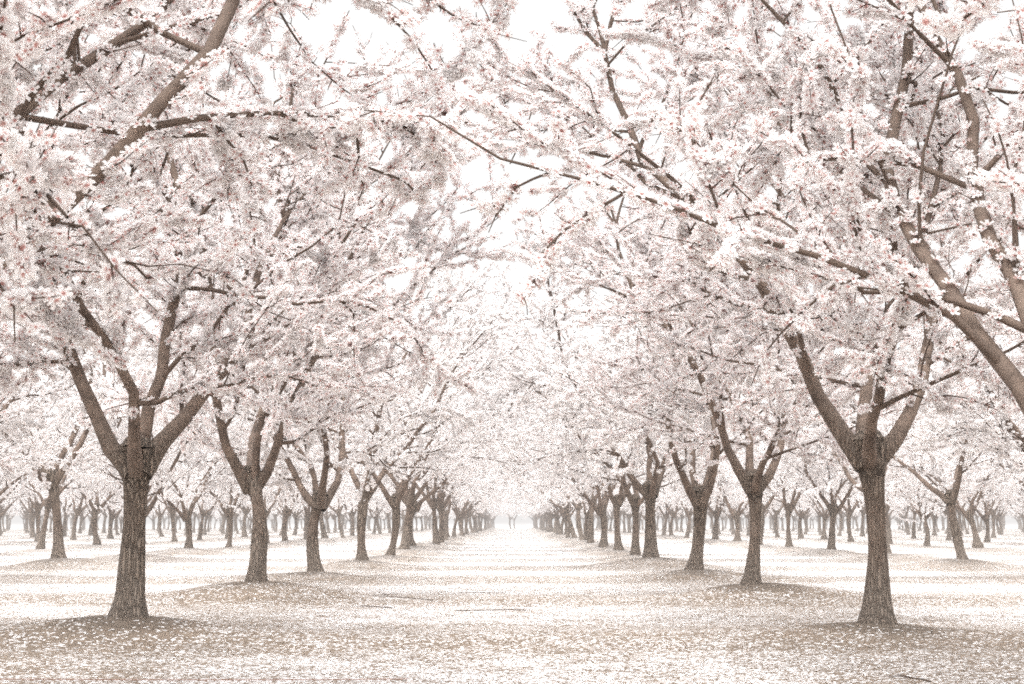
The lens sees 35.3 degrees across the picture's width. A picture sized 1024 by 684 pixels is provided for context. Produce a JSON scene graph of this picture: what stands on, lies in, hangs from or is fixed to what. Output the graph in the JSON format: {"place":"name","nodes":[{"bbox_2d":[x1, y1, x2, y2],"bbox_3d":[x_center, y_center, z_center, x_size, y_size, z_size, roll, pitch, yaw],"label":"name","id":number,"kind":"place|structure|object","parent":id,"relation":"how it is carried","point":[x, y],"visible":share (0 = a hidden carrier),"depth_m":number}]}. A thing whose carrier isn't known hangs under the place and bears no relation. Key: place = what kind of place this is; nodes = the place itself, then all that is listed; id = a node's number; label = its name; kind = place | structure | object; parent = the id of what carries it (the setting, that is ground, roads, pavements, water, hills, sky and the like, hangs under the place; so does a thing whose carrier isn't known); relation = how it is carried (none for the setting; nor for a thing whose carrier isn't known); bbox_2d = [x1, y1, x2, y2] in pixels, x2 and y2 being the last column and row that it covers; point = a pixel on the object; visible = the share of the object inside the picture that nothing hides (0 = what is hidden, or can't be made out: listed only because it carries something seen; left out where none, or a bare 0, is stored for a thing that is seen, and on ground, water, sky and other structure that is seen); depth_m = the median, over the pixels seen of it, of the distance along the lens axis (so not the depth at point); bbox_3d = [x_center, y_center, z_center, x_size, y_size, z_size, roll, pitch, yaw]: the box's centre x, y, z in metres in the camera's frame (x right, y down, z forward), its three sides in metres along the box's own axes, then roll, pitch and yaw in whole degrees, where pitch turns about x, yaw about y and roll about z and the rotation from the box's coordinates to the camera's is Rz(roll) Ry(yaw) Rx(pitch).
{"place":"outdoors","nodes":[
{"label":"outdoors","id":0,"kind":"place"},
{"bbox_2d":[0,523,1023,683],"bbox_3d":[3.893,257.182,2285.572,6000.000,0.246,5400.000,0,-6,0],"label":"ground","id":1,"kind":"structure","parent":0,"point":[595,614],"depth_m":16.60},
{"bbox_2d":[0,314,19,474],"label":"tree","id":2,"kind":"object","parent":1,"relation":"on","point":[5,465],"visible":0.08,"depth_m":19.33},
{"bbox_2d":[8,492,28,532],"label":"tree","id":3,"kind":"object","parent":1,"relation":"on","point":[26,513],"visible":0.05,"depth_m":129.09},
{"bbox_2d":[0,481,47,517],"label":"tree","id":4,"kind":"object","parent":1,"relation":"on","point":[9,500],"visible":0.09,"depth_m":84.53},
{"bbox_2d":[0,408,65,503],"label":"tree","id":5,"kind":"object","parent":1,"relation":"on","point":[6,497],"visible":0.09,"depth_m":64.89},
{"bbox_2d":[0,367,79,497],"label":"tree","id":6,"kind":"object","parent":1,"relation":"on","point":[6,474],"visible":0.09,"depth_m":40.52},
{"bbox_2d":[8,436,83,540],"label":"tree","id":7,"kind":"object","parent":1,"relation":"on","point":[37,506],"visible":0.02,"depth_m":71.04},
{"bbox_2d":[18,418,76,536],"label":"tree","id":8,"kind":"object","parent":1,"relation":"on","point":[32,513],"visible":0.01,"depth_m":90.50},
{"bbox_2d":[23,497,76,532],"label":"tree","id":9,"kind":"object","parent":1,"relation":"on","point":[51,519],"visible":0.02,"depth_m":135.72},
{"bbox_2d":[0,371,126,495],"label":"tree","id":10,"kind":"object","parent":1,"relation":"on","point":[21,474],"visible":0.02,"depth_m":46.27},
{"bbox_2d":[0,277,129,489],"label":"tree","id":11,"kind":"object","parent":1,"relation":"on","point":[11,417],"visible":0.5,"depth_m":26.46},
{"bbox_2d":[43,488,88,535],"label":"tree","id":12,"kind":"object","parent":1,"relation":"on","point":[65,521],"visible":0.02,"depth_m":96.71},
{"bbox_2d":[35,439,123,539],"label":"tree","id":13,"kind":"object","parent":1,"relation":"on","point":[78,511],"visible":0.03,"depth_m":77.51},
{"bbox_2d":[62,496,108,533],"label":"tree","id":14,"kind":"object","parent":1,"relation":"on","point":[82,517],"visible":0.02,"depth_m":122.64},
{"bbox_2d":[0,367,172,548],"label":"tree","id":15,"kind":"object","parent":1,"relation":"on","point":[46,503],"visible":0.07,"depth_m":51.99},
{"bbox_2d":[61,490,123,534],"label":"tree","id":16,"kind":"object","parent":1,"relation":"on","point":[90,532],"visible":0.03,"depth_m":103.24},
{"bbox_2d":[17,382,193,544],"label":"tree","id":17,"kind":"object","parent":1,"relation":"on","point":[96,538],"visible":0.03,"depth_m":58.16},
{"bbox_2d":[0,250,211,557],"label":"tree","id":18,"kind":"object","parent":1,"relation":"on","point":[68,443],"visible":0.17,"depth_m":32.56},
{"bbox_2d":[24,399,209,542],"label":"tree","id":19,"kind":"object","parent":1,"relation":"on","point":[109,493],"visible":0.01,"depth_m":63.54},
{"bbox_2d":[80,481,155,538],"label":"tree","id":20,"kind":"object","parent":1,"relation":"on","point":[112,516],"visible":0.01,"depth_m":83.79},
{"bbox_2d":[18,319,253,517],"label":"tree","id":21,"kind":"object","parent":1,"relation":"on","point":[97,461],"visible":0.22,"depth_m":38.67},
{"bbox_2d":[115,450,203,541],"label":"tree","id":22,"kind":"object","parent":1,"relation":"on","point":[171,510],"visible":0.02,"depth_m":71.12},
{"bbox_2d":[116,478,211,536],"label":"tree","id":23,"kind":"object","parent":1,"relation":"on","point":[159,514],"depth_m":96.80},
{"bbox_2d":[86,376,276,547],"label":"tree","id":24,"kind":"object","parent":1,"relation":"on","point":[210,476],"visible":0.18,"depth_m":45.40},
{"bbox_2d":[160,478,242,534],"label":"tree","id":25,"kind":"object","parent":1,"relation":"on","point":[208,506],"visible":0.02,"depth_m":103.53},
{"bbox_2d":[0,678,408,679],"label":"drip hose","id":26,"kind":"object","parent":1,"relation":"on","point":[198,679],"visible":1,"depth_m":9.40},
{"bbox_2d":[169,473,239,539],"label":"tree","id":27,"kind":"object","parent":1,"relation":"on","point":[203,512],"visible":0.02,"depth_m":77.23},
{"bbox_2d":[198,495,236,534],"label":"tree","id":28,"kind":"object","parent":1,"relation":"on","point":[206,519],"visible":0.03,"depth_m":109.74},
{"bbox_2d":[147,383,304,546],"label":"tree","id":29,"kind":"object","parent":1,"relation":"on","point":[227,511],"visible":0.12,"depth_m":51.56},
{"bbox_2d":[179,475,275,538],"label":"tree","id":30,"kind":"object","parent":1,"relation":"on","point":[240,501],"visible":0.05,"depth_m":83.98},
{"bbox_2d":[205,502,251,533],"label":"tree","id":31,"kind":"object","parent":1,"relation":"on","point":[223,524],"visible":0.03,"depth_m":116.46},
{"bbox_2d":[199,482,284,536],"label":"tree","id":32,"kind":"object","parent":1,"relation":"on","point":[247,510],"visible":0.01,"depth_m":90.47},
{"bbox_2d":[176,415,331,543],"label":"tree","id":33,"kind":"object","parent":1,"relation":"on","point":[274,501],"visible":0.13,"depth_m":58.45},
{"bbox_2d":[0,0,516,617],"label":"tree","id":34,"kind":"object","parent":1,"relation":"on","point":[136,456],"visible":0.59,"depth_m":13.09},
{"bbox_2d":[0,0,526,370],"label":"tree","id":35,"kind":"object","parent":1,"relation":"on","point":[37,252],"visible":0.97,"depth_m":7.91},
{"bbox_2d":[210,397,358,540],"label":"tree","id":36,"kind":"object","parent":1,"relation":"on","point":[287,511],"visible":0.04,"depth_m":64.51},
{"bbox_2d":[68,25,532,581],"bbox_3d":[-2.724,-0.238,20.105,6.152,7.176,8.413,-2,-11,-2],"label":"tree","id":37,"kind":"object","parent":1,"relation":"on","point":[252,477],"visible":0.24,"depth_m":19.66},
{"bbox_2d":[121,153,486,571],"bbox_3d":[-3.744,0.846,26.439,6.446,6.586,9.203,1,-16,-7],"label":"tree","id":38,"kind":"object","parent":1,"relation":"on","point":[318,501],"visible":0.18,"depth_m":26.02},
{"bbox_2d":[289,495,335,534],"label":"tree","id":39,"kind":"object","parent":1,"relation":"on","point":[294,514],"visible":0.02,"depth_m":109.65},
{"bbox_2d":[270,440,363,538],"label":"tree","id":40,"kind":"object","parent":1,"relation":"on","point":[307,508],"visible":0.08,"depth_m":71.13},
{"bbox_2d":[263,443,382,537],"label":"tree","id":41,"kind":"object","parent":1,"relation":"on","point":[323,530],"visible":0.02,"depth_m":77.16},
{"bbox_2d":[301,465,379,537],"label":"tree","id":42,"kind":"object","parent":1,"relation":"on","point":[339,509],"visible":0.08,"depth_m":84.27},
{"bbox_2d":[329,440,390,535],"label":"tree","id":43,"kind":"object","parent":1,"relation":"on","point":[351,514],"visible":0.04,"depth_m":90.37},
{"bbox_2d":[341,470,405,532],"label":"tree","id":44,"kind":"object","parent":1,"relation":"on","point":[379,502],"visible":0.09,"depth_m":103.38},
{"bbox_2d":[368,492,415,532],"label":"tree","id":45,"kind":"object","parent":1,"relation":"on","point":[389,524],"depth_m":116.22},
{"bbox_2d":[275,273,512,554],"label":"tree","id":46,"kind":"object","parent":1,"relation":"on","point":[394,500],"visible":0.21,"depth_m":38.67},
{"bbox_2d":[244,245,552,560],"bbox_3d":[-2.789,1.087,32.963,6.729,7.534,6.313,0,-15,12],"label":"tree","id":47,"kind":"object","parent":1,"relation":"on","point":[473,319],"visible":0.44,"depth_m":33.28},
{"bbox_2d":[310,345,539,545],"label":"tree","id":48,"kind":"object","parent":1,"relation":"on","point":[416,507],"visible":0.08,"depth_m":51.35},
{"bbox_2d":[284,303,570,548],"bbox_3d":[-2.369,2.621,45.702,7.370,7.453,10.257,18,-15,-31],"label":"tree","id":49,"kind":"object","parent":1,"relation":"on","point":[410,498],"visible":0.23,"depth_m":45.05},
{"bbox_2d":[355,415,527,539],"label":"tree","id":50,"kind":"object","parent":1,"relation":"on","point":[445,507],"visible":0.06,"depth_m":71.23},
{"bbox_2d":[346,348,544,544],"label":"tree","id":51,"kind":"object","parent":1,"relation":"on","point":[433,502],"visible":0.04,"depth_m":58.04},
{"bbox_2d":[388,364,530,542],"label":"tree","id":52,"kind":"object","parent":1,"relation":"on","point":[442,504],"visible":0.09,"depth_m":64.21},
{"bbox_2d":[416,461,503,536],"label":"tree","id":53,"kind":"object","parent":1,"relation":"on","point":[447,512],"visible":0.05,"depth_m":77.52},
{"bbox_2d":[410,467,529,536],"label":"tree","id":54,"kind":"object","parent":1,"relation":"on","point":[459,515],"visible":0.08,"depth_m":84.14},
{"bbox_2d":[420,455,519,535],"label":"tree","id":55,"kind":"object","parent":1,"relation":"on","point":[461,533],"visible":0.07,"depth_m":90.30},
{"bbox_2d":[445,473,513,533],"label":"tree","id":56,"kind":"object","parent":1,"relation":"on","point":[468,514],"visible":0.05,"depth_m":103.16},
{"bbox_2d":[462,481,515,530],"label":"tree","id":57,"kind":"object","parent":1,"relation":"on","point":[479,525],"visible":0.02,"depth_m":135.35},
{"bbox_2d":[483,498,513,529],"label":"tree","id":58,"kind":"object","parent":1,"relation":"on","point":[489,513],"visible":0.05,"depth_m":161.36},
{"bbox_2d":[502,480,553,531],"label":"tree","id":59,"kind":"object","parent":1,"relation":"on","point":[551,516],"visible":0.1,"depth_m":122.52},
{"bbox_2d":[492,427,578,537],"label":"tree","id":60,"kind":"object","parent":1,"relation":"on","point":[565,509],"visible":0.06,"depth_m":78.51},
{"bbox_2d":[508,477,574,533],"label":"tree","id":61,"kind":"object","parent":1,"relation":"on","point":[553,515],"visible":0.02,"depth_m":109.69},
{"bbox_2d":[516,477,582,530],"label":"tree","id":62,"kind":"object","parent":1,"relation":"on","point":[557,516],"visible":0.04,"depth_m":103.29},
{"bbox_2d":[521,469,582,534],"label":"tree","id":63,"kind":"object","parent":1,"relation":"on","point":[563,516],"visible":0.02,"depth_m":90.34},
{"bbox_2d":[452,365,662,542],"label":"tree","id":64,"kind":"object","parent":1,"relation":"on","point":[590,533],"visible":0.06,"depth_m":57.91},
{"bbox_2d":[503,464,633,537],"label":"tree","id":65,"kind":"object","parent":1,"relation":"on","point":[555,500],"visible":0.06,"depth_m":84.27},
{"bbox_2d":[517,473,619,534],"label":"tree","id":66,"kind":"object","parent":1,"relation":"on","point":[560,531],"visible":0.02,"depth_m":96.86},
{"bbox_2d":[500,403,642,539],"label":"tree","id":67,"kind":"object","parent":1,"relation":"on","point":[578,506],"visible":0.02,"depth_m":71.26},
{"bbox_2d":[501,344,677,546],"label":"tree","id":68,"kind":"object","parent":1,"relation":"on","point":[600,510],"visible":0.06,"depth_m":51.40},
{"bbox_2d":[524,432,659,539],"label":"tree","id":69,"kind":"object","parent":1,"relation":"on","point":[586,509],"visible":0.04,"depth_m":64.47},
{"bbox_2d":[454,289,762,554],"bbox_3d":[2.594,2.196,38.950,8.053,6.586,5.788,-5,-9,29],"label":"tree","id":70,"kind":"object","parent":1,"relation":"on","point":[635,501],"visible":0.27,"depth_m":39.08},
{"bbox_2d":[515,345,737,549],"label":"tree","id":71,"kind":"object","parent":1,"relation":"on","point":[617,500],"visible":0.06,"depth_m":45.28},
{"bbox_2d":[608,488,644,532],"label":"tree","id":72,"kind":"object","parent":1,"relation":"on","point":[629,516],"visible":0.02,"depth_m":122.69},
{"bbox_2d":[455,201,798,557],"bbox_3d":[2.306,1.059,32.694,7.274,7.450,10.512,-4,-4,-8],"label":"tree","id":73,"kind":"object","parent":1,"relation":"on","point":[648,490],"visible":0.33,"depth_m":31.70},
{"bbox_2d":[608,481,674,519],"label":"tree","id":74,"kind":"object","parent":1,"relation":"on","point":[641,508],"visible":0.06,"depth_m":109.87},
{"bbox_2d":[354,592,930,681],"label":"fallen twigs","id":75,"kind":"object","parent":1,"relation":"on","point":[384,594],"visible":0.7,"depth_m":17.07},
{"bbox_2d":[640,463,690,534],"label":"tree","id":76,"kind":"object","parent":1,"relation":"on","point":[666,515],"visible":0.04,"depth_m":96.60},
{"bbox_2d":[640,479,692,535],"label":"tree","id":77,"kind":"object","parent":1,"relation":"on","point":[677,509],"visible":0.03,"depth_m":90.16},
{"bbox_2d":[328,0,1023,414],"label":"tree","id":78,"kind":"object","parent":1,"relation":"on","point":[898,178],"visible":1,"depth_m":7.77},
{"bbox_2d":[509,143,858,569],"bbox_3d":[3.067,0.534,25.818,6.227,7.051,7.700,2,-5,42],"label":"tree","id":79,"kind":"object","parent":1,"relation":"on","point":[698,494],"visible":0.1,"depth_m":25.29},
{"bbox_2d":[631,462,748,537],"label":"tree","id":80,"kind":"object","parent":1,"relation":"on","point":[689,514],"visible":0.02,"depth_m":83.86},
{"bbox_2d":[659,466,739,505],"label":"tree","id":81,"kind":"object","parent":1,"relation":"on","point":[663,483],"visible":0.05,"depth_m":78.12},
{"bbox_2d":[655,442,782,538],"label":"tree","id":82,"kind":"object","parent":1,"relation":"on","point":[716,512],"visible":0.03,"depth_m":70.98},
{"bbox_2d":[432,0,1023,623],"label":"tree","id":83,"kind":"object","parent":1,"relation":"on","point":[868,450],"visible":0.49,"depth_m":13.02},
{"bbox_2d":[707,495,748,533],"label":"tree","id":84,"kind":"object","parent":1,"relation":"on","point":[732,519],"visible":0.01,"depth_m":109.70},
{"bbox_2d":[497,106,968,584],"bbox_3d":[2.659,0.157,19.783,5.560,6.200,6.972,6,-9,-14],"label":"tree","id":85,"kind":"object","parent":1,"relation":"on","point":[753,482],"visible":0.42,"depth_m":19.88},
{"bbox_2d":[644,419,826,540],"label":"tree","id":86,"kind":"object","parent":1,"relation":"on","point":[735,515],"visible":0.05,"depth_m":64.49},
{"bbox_2d":[727,493,764,535],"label":"tree","id":87,"kind":"object","parent":1,"relation":"on","point":[748,527],"depth_m":103.10},
{"bbox_2d":[711,474,806,535],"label":"tree","id":88,"kind":"object","parent":1,"relation":"on","point":[768,508],"visible":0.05,"depth_m":96.99},
{"bbox_2d":[714,383,824,544],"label":"tree","id":89,"kind":"object","parent":1,"relation":"on","point":[768,503],"visible":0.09,"depth_m":57.95},
{"bbox_2d":[732,475,826,536],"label":"tree","id":90,"kind":"object","parent":1,"relation":"on","point":[777,512],"depth_m":90.26},
{"bbox_2d":[775,503,826,533],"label":"tree","id":91,"kind":"object","parent":1,"relation":"on","point":[805,521],"visible":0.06,"depth_m":116.08},
{"bbox_2d":[717,395,888,546],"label":"tree","id":92,"kind":"object","parent":1,"relation":"on","point":[789,507],"visible":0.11,"depth_m":51.69},
{"bbox_2d":[755,444,861,539],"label":"tree","id":93,"kind":"object","parent":1,"relation":"on","point":[825,515],"visible":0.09,"depth_m":77.28},
{"bbox_2d":[769,476,852,537],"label":"tree","id":94,"kind":"object","parent":1,"relation":"on","point":[801,514],"visible":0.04,"depth_m":83.94},
{"bbox_2d":[798,487,846,534],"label":"tree","id":95,"kind":"object","parent":1,"relation":"on","point":[819,517],"visible":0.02,"depth_m":109.59},
{"bbox_2d":[803,477,862,535],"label":"tree","id":96,"kind":"object","parent":1,"relation":"on","point":[840,513],"visible":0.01,"depth_m":103.22},
{"bbox_2d":[838,489,865,535],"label":"tree","id":97,"kind":"object","parent":1,"relation":"on","point":[863,513],"visible":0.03,"depth_m":96.67},
{"bbox_2d":[756,350,957,548],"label":"tree","id":98,"kind":"object","parent":1,"relation":"on","point":[833,508],"visible":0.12,"depth_m":45.05},
{"bbox_2d":[791,417,929,541],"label":"tree","id":99,"kind":"object","parent":1,"relation":"on","point":[849,511],"visible":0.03,"depth_m":71.01},
{"bbox_2d":[744,312,1020,552],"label":"tree","id":100,"kind":"object","parent":1,"relation":"on","point":[899,473],"visible":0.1,"depth_m":39.94},
{"bbox_2d":[817,414,948,543],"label":"tree","id":101,"kind":"object","parent":1,"relation":"on","point":[888,526],"visible":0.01,"depth_m":64.52},
{"bbox_2d":[898,497,916,534],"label":"tree","id":102,"kind":"object","parent":1,"relation":"on","point":[907,524],"visible":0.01,"depth_m":109.67},
{"bbox_2d":[797,255,1023,558],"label":"tree","id":103,"kind":"object","parent":1,"relation":"on","point":[948,497],"visible":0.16,"depth_m":33.15},
{"bbox_2d":[885,456,941,538],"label":"tree","id":104,"kind":"object","parent":1,"relation":"on","point":[913,536],"visible":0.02,"depth_m":83.69},
{"bbox_2d":[854,418,989,545],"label":"tree","id":105,"kind":"object","parent":1,"relation":"on","point":[927,531],"visible":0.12,"depth_m":58.27},
{"bbox_2d":[839,260,1023,498],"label":"tree","id":106,"kind":"object","parent":1,"relation":"on","point":[990,427],"visible":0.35,"depth_m":25.53},
{"bbox_2d":[885,453,990,539],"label":"tree","id":107,"kind":"object","parent":1,"relation":"on","point":[949,535],"visible":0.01,"depth_m":77.38},
{"bbox_2d":[916,415,966,535],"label":"tree","id":108,"kind":"object","parent":1,"relation":"on","point":[958,511],"depth_m":96.97},
{"bbox_2d":[916,494,983,535],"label":"tree","id":109,"kind":"object","parent":1,"relation":"on","point":[934,519],"visible":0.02,"depth_m":103.34},
{"bbox_2d":[877,414,1023,547],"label":"tree","id":110,"kind":"object","parent":1,"relation":"on","point":[968,516],"visible":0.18,"depth_m":52.47},
{"bbox_2d":[907,318,1023,487],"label":"tree","id":111,"kind":"object","parent":1,"relation":"on","point":[1015,476],"visible":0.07,"depth_m":45.35},
{"bbox_2d":[926,456,1023,541],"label":"tree","id":112,"kind":"object","parent":1,"relation":"on","point":[985,516],"visible":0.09,"depth_m":70.93},
{"bbox_2d":[962,492,1021,533],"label":"tree","id":113,"kind":"object","parent":1,"relation":"on","point":[997,516],"visible":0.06,"depth_m":109.63},
{"bbox_2d":[963,470,1020,537],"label":"tree","id":114,"kind":"object","parent":1,"relation":"on","point":[993,513],"visible":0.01,"depth_m":90.49},
{"bbox_2d":[964,454,1023,508],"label":"tree","id":115,"kind":"object","parent":1,"relation":"on","point":[1018,491],"visible":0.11,"depth_m":64.94},
{"bbox_2d":[991,499,1023,517],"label":"tree","id":116,"kind":"object","parent":1,"relation":"on","point":[1015,509],"visible":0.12,"depth_m":103.13},
{"bbox_2d":[994,260,1023,412],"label":"tree","id":117,"kind":"object","parent":1,"relation":"on","point":[1009,341],"visible":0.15,"depth_m":21.29},
{"bbox_2d":[1,0,1023,522],"label":"sky","id":118,"kind":"structure","parent":0,"point":[535,14]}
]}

